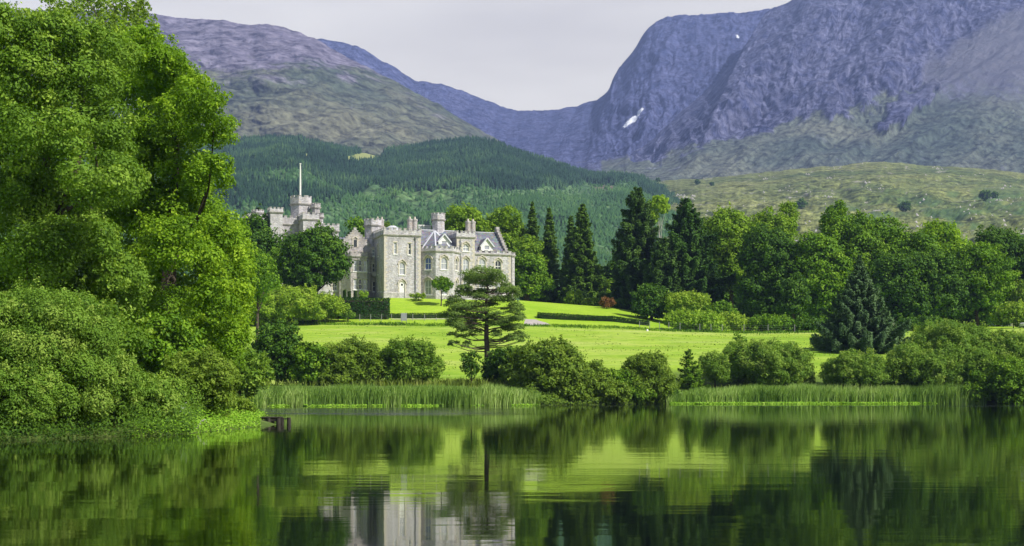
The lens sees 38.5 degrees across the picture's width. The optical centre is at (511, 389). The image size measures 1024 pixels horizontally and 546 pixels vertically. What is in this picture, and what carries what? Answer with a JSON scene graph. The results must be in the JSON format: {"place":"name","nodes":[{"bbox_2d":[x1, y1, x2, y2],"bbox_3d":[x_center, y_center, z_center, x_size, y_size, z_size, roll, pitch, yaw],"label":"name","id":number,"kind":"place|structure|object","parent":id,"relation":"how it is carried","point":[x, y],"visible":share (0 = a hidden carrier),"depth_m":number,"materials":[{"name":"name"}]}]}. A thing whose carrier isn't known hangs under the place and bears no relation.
{"place":"outdoors","nodes":[
{"label":"outdoors","id":0,"kind":"place"},
{"bbox_2d":[10,9,499,155],"bbox_3d":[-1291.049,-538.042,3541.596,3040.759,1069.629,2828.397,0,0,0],"label":"round mountain","id":1,"kind":"structure","parent":0,"point":[276,80],"depth_m":3451.39,"materials":[{"name":"grey stone"}]},
{"bbox_2d":[0,0,790,110],"label":"sky","id":2,"kind":"structure","parent":0,"point":[519,55],"materials":[{"name":"white"}]},
{"bbox_2d":[0,148,814,317],"bbox_3d":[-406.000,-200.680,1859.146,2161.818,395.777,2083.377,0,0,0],"label":"forest hill","id":3,"kind":"structure","parent":0,"point":[449,199],"depth_m":1466.68,"materials":[{"name":"green plant"}]},
{"bbox_2d":[163,133,681,211],"bbox_3d":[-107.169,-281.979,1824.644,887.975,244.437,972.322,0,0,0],"label":"conifer plantation","id":4,"kind":"object","parent":3,"relation":"on","point":[479,162],"visible":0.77,"depth_m":1846.60,"materials":[{"name":"green plant"}]},
{"bbox_2d":[179,165,676,273],"bbox_3d":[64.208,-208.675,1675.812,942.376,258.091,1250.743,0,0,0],"label":"hillside scrub","id":5,"kind":"object","parent":3,"relation":"on","point":[620,192],"visible":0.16,"depth_m":1435.00,"materials":[{"name":"green plant"}]},
{"bbox_2d":[260,374,722,390],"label":"rough grass","id":6,"kind":"structure","parent":0,"point":[461,381],"depth_m":145.30,"materials":[{"name":"green plant"}]},
{"bbox_2d":[0,404,1023,545],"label":"water","id":7,"kind":"structure","parent":0,"point":[761,475],"depth_m":24.53,"materials":[{"name":"green liquid"}]},
{"bbox_2d":[127,406,267,435],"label":"waterside plants","id":8,"kind":"object","parent":7,"relation":"on","point":[255,416],"visible":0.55,"depth_m":55.43,"materials":[{"name":"green plant"}]},
{"bbox_2d":[255,403,537,406],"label":"pondweed","id":9,"kind":"object","parent":7,"relation":"on","point":[523,404],"visible":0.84,"depth_m":135.29,"materials":[{"name":"green plant"}]},
{"bbox_2d":[669,401,938,403],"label":"pondweed","id":10,"kind":"object","parent":7,"relation":"on","point":[813,402],"visible":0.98,"depth_m":155.25,"materials":[{"name":"green plant"}]},
{"bbox_2d":[0,298,1023,439],"bbox_3d":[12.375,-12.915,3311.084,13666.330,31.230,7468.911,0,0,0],"label":"ground","id":11,"kind":"structure","parent":0,"point":[588,342],"depth_m":210.99,"materials":[{"name":"green plant"}]},
{"bbox_2d":[0,356,66,426],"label":"willow bush","id":12,"kind":"object","parent":11,"relation":"on","point":[21,396],"visible":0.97,"depth_m":44.53,"materials":[{"name":"green plant"}]},
{"bbox_2d":[0,276,130,422],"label":"willow bush","id":13,"kind":"object","parent":11,"relation":"on","point":[56,331],"visible":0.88,"depth_m":46.03,"materials":[{"name":"green plant"}]},
{"bbox_2d":[0,0,155,353],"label":"tree","id":14,"kind":"object","parent":11,"relation":"on","point":[46,190],"visible":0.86,"depth_m":60.74,"materials":[{"name":"green plant"}]},
{"bbox_2d":[2,0,158,249],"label":"tree","id":15,"kind":"object","parent":11,"relation":"on","point":[138,11],"visible":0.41,"depth_m":90.30,"materials":[{"name":"green plant"}]},
{"bbox_2d":[0,370,206,440],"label":"undergrowth","id":16,"kind":"object","parent":11,"relation":"on","point":[66,426],"visible":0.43,"depth_m":47.50,"materials":[{"name":"green plant"}]},
{"bbox_2d":[60,338,149,424],"bbox_3d":[-13.833,-0.213,48.272,3.558,3.573,3.750,0,0,-37],"label":"willow bush","id":17,"kind":"object","parent":11,"relation":"on","point":[127,369],"visible":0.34,"depth_m":47.61,"materials":[{"name":"green plant"}]},
{"bbox_2d":[129,371,182,419],"bbox_3d":[-12.746,0.427,50.271,2.655,2.326,2.605,0,0,34],"label":"willow bush","id":18,"kind":"object","parent":11,"relation":"on","point":[161,393],"visible":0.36,"depth_m":49.89,"materials":[{"name":"green plant"}]},
{"bbox_2d":[120,307,209,380],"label":"alder bush","id":19,"kind":"object","parent":11,"relation":"on","point":[169,335],"visible":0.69,"depth_m":65.13,"materials":[{"name":"green plant"}]},
{"bbox_2d":[89,19,257,378],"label":"tree","id":20,"kind":"object","parent":11,"relation":"on","point":[172,228],"visible":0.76,"depth_m":72.70,"materials":[{"name":"green plant"}]},
{"bbox_2d":[158,345,245,417],"bbox_3d":[-12.114,-0.060,56.984,3.428,3.364,3.174,0,0,0],"label":"sallow bush","id":21,"kind":"object","parent":11,"relation":"on","point":[214,377],"visible":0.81,"depth_m":56.28,"materials":[{"name":"green plant"}]},
{"bbox_2d":[181,209,260,351],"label":"tree","id":22,"kind":"object","parent":11,"relation":"on","point":[248,244],"visible":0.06,"depth_m":103.25,"materials":[{"name":"green plant"}]},
{"bbox_2d":[222,394,257,415],"bbox_3d":[-11.711,0.899,61.865,1.987,1.447,1.896,0,0,0],"label":"sallow bush","id":23,"kind":"object","parent":11,"relation":"on","point":[244,404],"visible":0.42,"depth_m":61.65,"materials":[{"name":"green plant"}]},
{"bbox_2d":[224,348,275,398],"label":"alder bush","id":24,"kind":"object","parent":11,"relation":"on","point":[255,371],"visible":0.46,"depth_m":95.34,"materials":[{"name":"green plant"}]},
{"bbox_2d":[230,211,277,243],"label":"oak tree","id":25,"kind":"object","parent":11,"relation":"on","point":[257,221],"visible":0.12,"depth_m":259.49,"materials":[{"name":"green plant"}]},
{"bbox_2d":[250,242,282,342],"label":"tree","id":26,"kind":"object","parent":11,"relation":"on","point":[266,275],"visible":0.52,"depth_m":188.13,"materials":[{"name":"green plant"}]},
{"bbox_2d":[247,228,294,283],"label":"oak tree","id":27,"kind":"object","parent":11,"relation":"on","point":[265,242],"visible":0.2,"depth_m":247.99,"materials":[{"name":"green plant"}]},
{"bbox_2d":[249,319,302,383],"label":"alder bush","id":28,"kind":"object","parent":11,"relation":"on","point":[273,344],"visible":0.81,"depth_m":146.23,"materials":[{"name":"green plant"}]},
{"bbox_2d":[248,283,327,324],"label":"rhododendron","id":29,"kind":"object","parent":11,"relation":"on","point":[288,303],"visible":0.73,"depth_m":228.35,"materials":[{"name":"green plant"}]},
{"bbox_2d":[285,340,336,384],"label":"alder bush","id":30,"kind":"object","parent":11,"relation":"on","point":[305,355],"visible":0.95,"depth_m":145.10,"materials":[{"name":"green plant"}]},
{"bbox_2d":[274,219,354,320],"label":"horse chestnut","id":31,"kind":"object","parent":11,"relation":"on","point":[316,256],"visible":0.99,"depth_m":235.46,"materials":[{"name":"green plant"}]},
{"bbox_2d":[301,290,350,321],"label":"rhododendron","id":32,"kind":"object","parent":11,"relation":"on","point":[333,304],"visible":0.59,"depth_m":234.37,"materials":[{"name":"green plant"}]},
{"bbox_2d":[316,334,390,384],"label":"willow bush","id":33,"kind":"object","parent":11,"relation":"on","point":[352,358],"visible":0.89,"depth_m":145.43,"materials":[{"name":"green plant"}]},
{"bbox_2d":[343,216,364,236],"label":"beech tree","id":34,"kind":"object","parent":11,"relation":"on","point":[355,222],"visible":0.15,"depth_m":299.05,"materials":[{"name":"green plant"}]},
{"bbox_2d":[335,296,390,319],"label":"clipped hedge","id":35,"kind":"object","parent":11,"relation":"on","point":[365,307],"visible":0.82,"depth_m":239.14,"materials":[{"name":"green plant"}]},
{"bbox_2d":[243,163,515,299],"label":"castle","id":36,"kind":"structure","parent":11,"relation":"on","point":[393,262],"depth_m":259.64,"materials":[{"name":"grey stone"}]},
{"bbox_2d":[235,382,542,406],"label":"reeds","id":37,"kind":"object","parent":11,"relation":"on","point":[405,394],"visible":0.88,"depth_m":136.86,"materials":[{"name":"green plant"}]},
{"bbox_2d":[378,334,446,383],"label":"willow bush","id":38,"kind":"object","parent":11,"relation":"on","point":[412,359],"visible":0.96,"depth_m":146.50,"materials":[{"name":"green plant"}]},
{"bbox_2d":[389,312,483,317],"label":"clipped hedge","id":39,"kind":"object","parent":11,"relation":"on","point":[410,315],"visible":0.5,"depth_m":240.07,"materials":[{"name":"green plant"}]},
{"bbox_2d":[431,275,453,305],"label":"tree","id":40,"kind":"object","parent":11,"relation":"on","point":[442,284],"visible":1,"depth_m":248.37,"materials":[{"name":"green plant"}]},
{"bbox_2d":[445,201,493,232],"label":"beech tree","id":41,"kind":"object","parent":11,"relation":"on","point":[459,216],"visible":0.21,"depth_m":297.37,"materials":[{"name":"green plant"}]},
{"bbox_2d":[459,350,481,383],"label":"young tree","id":42,"kind":"object","parent":11,"relation":"on","point":[469,364],"visible":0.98,"depth_m":146.06,"materials":[{"name":"green plant"}]},
{"bbox_2d":[436,264,529,380],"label":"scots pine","id":43,"kind":"object","parent":11,"relation":"on","point":[484,277],"visible":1,"depth_m":149.52,"materials":[{"name":"green plant"}]},
{"bbox_2d":[480,345,517,384],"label":"sallow bush","id":44,"kind":"object","parent":11,"relation":"on","point":[497,357],"visible":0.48,"depth_m":147.81,"materials":[{"name":"green plant"}]},
{"bbox_2d":[482,204,526,251],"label":"beech tree","id":45,"kind":"object","parent":11,"relation":"on","point":[513,225],"visible":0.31,"depth_m":299.20,"materials":[{"name":"green plant"}]},
{"bbox_2d":[518,201,540,300],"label":"wellingtonia","id":46,"kind":"object","parent":11,"relation":"on","point":[532,229],"visible":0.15,"depth_m":299.52,"materials":[{"name":"green plant"}]},
{"bbox_2d":[514,234,549,300],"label":"beech tree","id":47,"kind":"object","parent":11,"relation":"on","point":[529,245],"visible":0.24,"depth_m":290.82,"materials":[{"name":"green plant"}]},
{"bbox_2d":[515,250,555,300],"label":"beech tree","id":48,"kind":"object","parent":11,"relation":"on","point":[531,273],"visible":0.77,"depth_m":279.42,"materials":[{"name":"green plant"}]},
{"bbox_2d":[496,334,599,394],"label":"sallow bush","id":49,"kind":"object","parent":11,"relation":"on","point":[548,362],"visible":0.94,"depth_m":144.45,"materials":[{"name":"green plant"}]},
{"bbox_2d":[534,207,562,302],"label":"wellingtonia","id":50,"kind":"object","parent":11,"relation":"on","point":[550,251],"visible":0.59,"depth_m":294.88,"materials":[{"name":"green plant"}]},
{"bbox_2d":[539,377,593,402],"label":"sallow bush","id":51,"kind":"object","parent":11,"relation":"on","point":[580,392],"visible":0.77,"depth_m":144.17,"materials":[{"name":"green plant"}]},
{"bbox_2d":[559,215,574,288],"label":"wellingtonia","id":52,"kind":"object","parent":11,"relation":"on","point":[569,236],"visible":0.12,"depth_m":299.55,"materials":[{"name":"green plant"}]},
{"bbox_2d":[561,289,583,304],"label":"garden shrub","id":53,"kind":"object","parent":11,"relation":"on","point":[571,297],"visible":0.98,"depth_m":275.33,"materials":[{"name":"green plant"}]},
{"bbox_2d":[250,318,906,334],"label":"grass tufts","id":54,"kind":"object","parent":11,"relation":"on","point":[396,323],"visible":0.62,"depth_m":228.89,"materials":[{"name":"green plant"}]},
{"bbox_2d":[556,203,605,304],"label":"wellingtonia","id":55,"kind":"object","parent":11,"relation":"on","point":[582,270],"visible":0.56,"depth_m":288.13,"materials":[{"name":"green plant"}]},
{"bbox_2d":[536,312,649,325],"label":"clipped hedge","id":56,"kind":"object","parent":11,"relation":"on","point":[579,317],"visible":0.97,"depth_m":239.44,"materials":[{"name":"green plant"}]},
{"bbox_2d":[585,358,614,400],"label":"sallow bush","id":57,"kind":"object","parent":11,"relation":"on","point":[603,375],"visible":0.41,"depth_m":147.85,"materials":[{"name":"green plant"}]},
{"bbox_2d":[527,375,679,404],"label":"undergrowth","id":58,"kind":"object","parent":11,"relation":"on","point":[550,399],"visible":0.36,"depth_m":144.39,"materials":[{"name":"green plant"}]},
{"bbox_2d":[594,378,631,403],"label":"sallow bush","id":59,"kind":"object","parent":11,"relation":"on","point":[621,390],"visible":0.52,"depth_m":149.28,"materials":[{"name":"green plant"}]},
{"bbox_2d":[609,367,635,397],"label":"sallow bush","id":60,"kind":"object","parent":11,"relation":"on","point":[618,375],"visible":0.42,"depth_m":152.50,"materials":[{"name":"green plant"}]},
{"bbox_2d":[599,186,659,309],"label":"fir tree","id":61,"kind":"object","parent":11,"relation":"on","point":[636,235],"visible":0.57,"depth_m":270.04,"materials":[{"name":"green plant"}]},
{"bbox_2d":[629,383,657,403],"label":"sallow bush","id":62,"kind":"object","parent":11,"relation":"on","point":[640,396],"visible":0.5,"depth_m":152.20,"materials":[{"name":"green plant"}]},
{"bbox_2d":[617,348,678,400],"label":"sallow bush","id":63,"kind":"object","parent":11,"relation":"on","point":[651,370],"visible":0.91,"depth_m":153.51,"materials":[{"name":"green plant"}]},
{"bbox_2d":[629,282,669,319],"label":"holly tree","id":64,"kind":"object","parent":11,"relation":"on","point":[648,299],"visible":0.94,"depth_m":248.22,"materials":[{"name":"green plant"}]},
{"bbox_2d":[647,194,670,237],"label":"larch tree","id":65,"kind":"object","parent":11,"relation":"on","point":[659,205],"visible":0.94,"depth_m":283.26,"materials":[{"name":"green plant"}]},
{"bbox_2d":[631,236,687,317],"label":"fir tree","id":66,"kind":"object","parent":11,"relation":"on","point":[662,265],"visible":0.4,"depth_m":260.28,"materials":[{"name":"green plant"}]},
{"bbox_2d":[663,288,711,312],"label":"rhododendron","id":67,"kind":"object","parent":11,"relation":"on","point":[675,301],"visible":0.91,"depth_m":243.67,"materials":[{"name":"green plant"}]},
{"bbox_2d":[674,348,710,389],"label":"young spruce","id":68,"kind":"object","parent":11,"relation":"on","point":[688,377],"visible":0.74,"depth_m":160.59,"materials":[{"name":"green plant"}]},
{"bbox_2d":[663,308,727,330],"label":"rhododendron","id":69,"kind":"object","parent":11,"relation":"on","point":[690,320],"visible":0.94,"depth_m":231.89,"materials":[{"name":"green plant"}]},
{"bbox_2d":[664,197,739,314],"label":"fir tree","id":70,"kind":"object","parent":11,"relation":"on","point":[697,269],"visible":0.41,"depth_m":263.49,"materials":[{"name":"green plant"}]},
{"bbox_2d":[698,350,731,387],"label":"willow bush","id":71,"kind":"object","parent":11,"relation":"on","point":[715,367],"visible":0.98,"depth_m":162.86,"materials":[{"name":"green plant"}]},
{"bbox_2d":[700,300,738,314],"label":"rhododendron","id":72,"kind":"object","parent":11,"relation":"on","point":[720,306],"visible":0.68,"depth_m":242.77,"materials":[{"name":"green plant"}]},
{"bbox_2d":[701,201,758,307],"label":"woodland tree","id":73,"kind":"object","parent":11,"relation":"on","point":[730,228],"visible":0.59,"depth_m":278.46,"materials":[{"name":"green plant"}]},
{"bbox_2d":[719,311,749,330],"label":"rhododendron","id":74,"kind":"object","parent":11,"relation":"on","point":[735,322],"visible":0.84,"depth_m":233.51,"materials":[{"name":"green plant"}]},
{"bbox_2d":[732,222,805,317],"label":"woodland tree","id":75,"kind":"object","parent":11,"relation":"on","point":[764,262],"visible":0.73,"depth_m":254.52,"materials":[{"name":"green plant"}]},
{"bbox_2d":[722,337,815,385],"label":"willow bush","id":76,"kind":"object","parent":11,"relation":"on","point":[760,362],"visible":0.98,"depth_m":163.48,"materials":[{"name":"green plant"}]},
{"bbox_2d":[744,312,796,331],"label":"rhododendron","id":77,"kind":"object","parent":11,"relation":"on","point":[781,322],"visible":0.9,"depth_m":233.13,"materials":[{"name":"green plant"}]},
{"bbox_2d":[748,206,798,242],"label":"woodland tree","id":78,"kind":"object","parent":11,"relation":"on","point":[773,221],"visible":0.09,"depth_m":288.14,"materials":[{"name":"green plant"}]},
{"bbox_2d":[778,200,800,236],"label":"woodland tree","id":79,"kind":"object","parent":11,"relation":"on","point":[786,209],"visible":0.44,"depth_m":293.13,"materials":[{"name":"green plant"}]},
{"bbox_2d":[775,271,811,318],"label":"woodland tree","id":80,"kind":"object","parent":11,"relation":"on","point":[794,294],"visible":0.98,"depth_m":244.91,"materials":[{"name":"green plant"}]},
{"bbox_2d":[784,315,825,331],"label":"rhododendron","id":81,"kind":"object","parent":11,"relation":"on","point":[806,324],"visible":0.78,"depth_m":234.00,"materials":[{"name":"green plant"}]},
{"bbox_2d":[789,229,853,321],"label":"woodland tree","id":82,"kind":"object","parent":11,"relation":"on","point":[823,284],"visible":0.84,"depth_m":251.05,"materials":[{"name":"green plant"}]},
{"bbox_2d":[666,382,986,403],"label":"reeds","id":83,"kind":"object","parent":11,"relation":"on","point":[809,392],"visible":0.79,"depth_m":159.21,"materials":[{"name":"green plant"}]},
{"bbox_2d":[818,200,849,234],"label":"woodland tree","id":84,"kind":"object","parent":11,"relation":"on","point":[839,205],"visible":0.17,"depth_m":299.18,"materials":[{"name":"green plant"}]},
{"bbox_2d":[818,208,888,291],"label":"woodland tree","id":85,"kind":"object","parent":11,"relation":"on","point":[853,236],"visible":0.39,"depth_m":264.39,"materials":[{"name":"green plant"}]},
{"bbox_2d":[818,346,890,388],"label":"willow bush","id":86,"kind":"object","parent":11,"relation":"on","point":[847,367],"visible":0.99,"depth_m":161.82,"materials":[{"name":"green plant"}]},
{"bbox_2d":[809,254,910,353],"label":"blue spruce","id":87,"kind":"object","parent":11,"relation":"on","point":[856,322],"visible":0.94,"depth_m":187.65,"materials":[{"name":"green plant"}]},
{"bbox_2d":[867,212,913,314],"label":"woodland tree","id":88,"kind":"object","parent":11,"relation":"on","point":[894,236],"visible":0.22,"depth_m":266.79,"materials":[{"name":"green plant"}]},
{"bbox_2d":[870,250,937,323],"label":"woodland tree","id":89,"kind":"object","parent":11,"relation":"on","point":[899,284],"visible":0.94,"depth_m":247.20,"materials":[{"name":"green plant"}]},
{"bbox_2d":[891,226,948,320],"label":"woodland tree","id":90,"kind":"object","parent":11,"relation":"on","point":[919,245],"visible":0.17,"depth_m":255.72,"materials":[{"name":"green plant"}]},
{"bbox_2d":[896,314,943,329],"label":"rhododendron","id":91,"kind":"object","parent":11,"relation":"on","point":[918,320],"visible":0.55,"depth_m":236.59,"materials":[{"name":"green plant"}]},
{"bbox_2d":[879,340,966,388],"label":"willow bush","id":92,"kind":"object","parent":11,"relation":"on","point":[930,364],"visible":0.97,"depth_m":161.91,"materials":[{"name":"green plant"}]},
{"bbox_2d":[914,249,971,318],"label":"woodland tree","id":93,"kind":"object","parent":11,"relation":"on","point":[948,284],"visible":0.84,"depth_m":247.31,"materials":[{"name":"green plant"}]},
{"bbox_2d":[914,218,972,255],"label":"woodland tree","id":94,"kind":"object","parent":11,"relation":"on","point":[949,237],"visible":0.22,"depth_m":265.60,"materials":[{"name":"green plant"}]},
{"bbox_2d":[905,317,997,372],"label":"willow bush","id":95,"kind":"object","parent":11,"relation":"on","point":[962,336],"visible":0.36,"depth_m":165.03,"materials":[{"name":"green plant"}]},
{"bbox_2d":[957,378,1000,401],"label":"alder bush","id":96,"kind":"object","parent":11,"relation":"on","point":[989,395],"visible":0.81,"depth_m":159.28,"materials":[{"name":"green plant"}]},
{"bbox_2d":[950,240,1019,325],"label":"woodland tree","id":97,"kind":"object","parent":11,"relation":"on","point":[988,265],"visible":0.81,"depth_m":249.06,"materials":[{"name":"green plant"}]},
{"bbox_2d":[952,346,1021,384],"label":"willow bush","id":98,"kind":"object","parent":11,"relation":"on","point":[983,354],"visible":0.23,"depth_m":161.58,"materials":[{"name":"green plant"}]},
{"bbox_2d":[962,354,1023,403],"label":"alder bush","id":99,"kind":"object","parent":11,"relation":"on","point":[1006,379],"visible":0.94,"depth_m":158.58,"materials":[{"name":"green plant"}]},
{"bbox_2d":[971,329,1023,359],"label":"willow bush","id":100,"kind":"object","parent":11,"relation":"on","point":[1009,341],"visible":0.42,"depth_m":164.21,"materials":[{"name":"green plant"}]},
{"bbox_2d":[973,224,1023,325],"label":"woodland tree","id":101,"kind":"object","parent":11,"relation":"on","point":[1001,237],"visible":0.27,"depth_m":281.03,"materials":[{"name":"green plant"}]},
{"bbox_2d":[990,299,1023,327],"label":"rhododendron","id":102,"kind":"object","parent":11,"relation":"on","point":[1010,312],"visible":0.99,"depth_m":238.62,"materials":[{"name":"green plant"}]},
{"bbox_2d":[1002,236,1023,302],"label":"woodland tree","id":103,"kind":"object","parent":11,"relation":"on","point":[1019,264],"visible":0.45,"depth_m":278.41,"materials":[{"name":"green plant"}]},
{"bbox_2d":[1005,270,1023,303],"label":"woodland tree","id":104,"kind":"object","parent":11,"relation":"on","point":[1018,293],"visible":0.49,"depth_m":261.56,"materials":[{"name":"green plant"}]},
{"bbox_2d":[317,7,774,167],"bbox_3d":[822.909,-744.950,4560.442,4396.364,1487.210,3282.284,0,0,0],"label":"ridge","id":105,"kind":"structure","parent":0,"point":[669,69],"depth_m":5039.67,"materials":[{"name":"stone"}]},
{"bbox_2d":[581,0,1023,180],"bbox_3d":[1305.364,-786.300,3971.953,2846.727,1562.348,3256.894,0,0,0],"label":"mountain","id":106,"kind":"structure","parent":0,"point":[797,84],"depth_m":3669.67,"materials":[{"name":"stone"}]},
{"bbox_2d":[610,162,1023,325],"bbox_3d":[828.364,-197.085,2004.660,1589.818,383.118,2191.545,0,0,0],"label":"moorland","id":107,"kind":"structure","parent":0,"point":[897,183],"depth_m":1846.12,"materials":[{"name":"green plant"}]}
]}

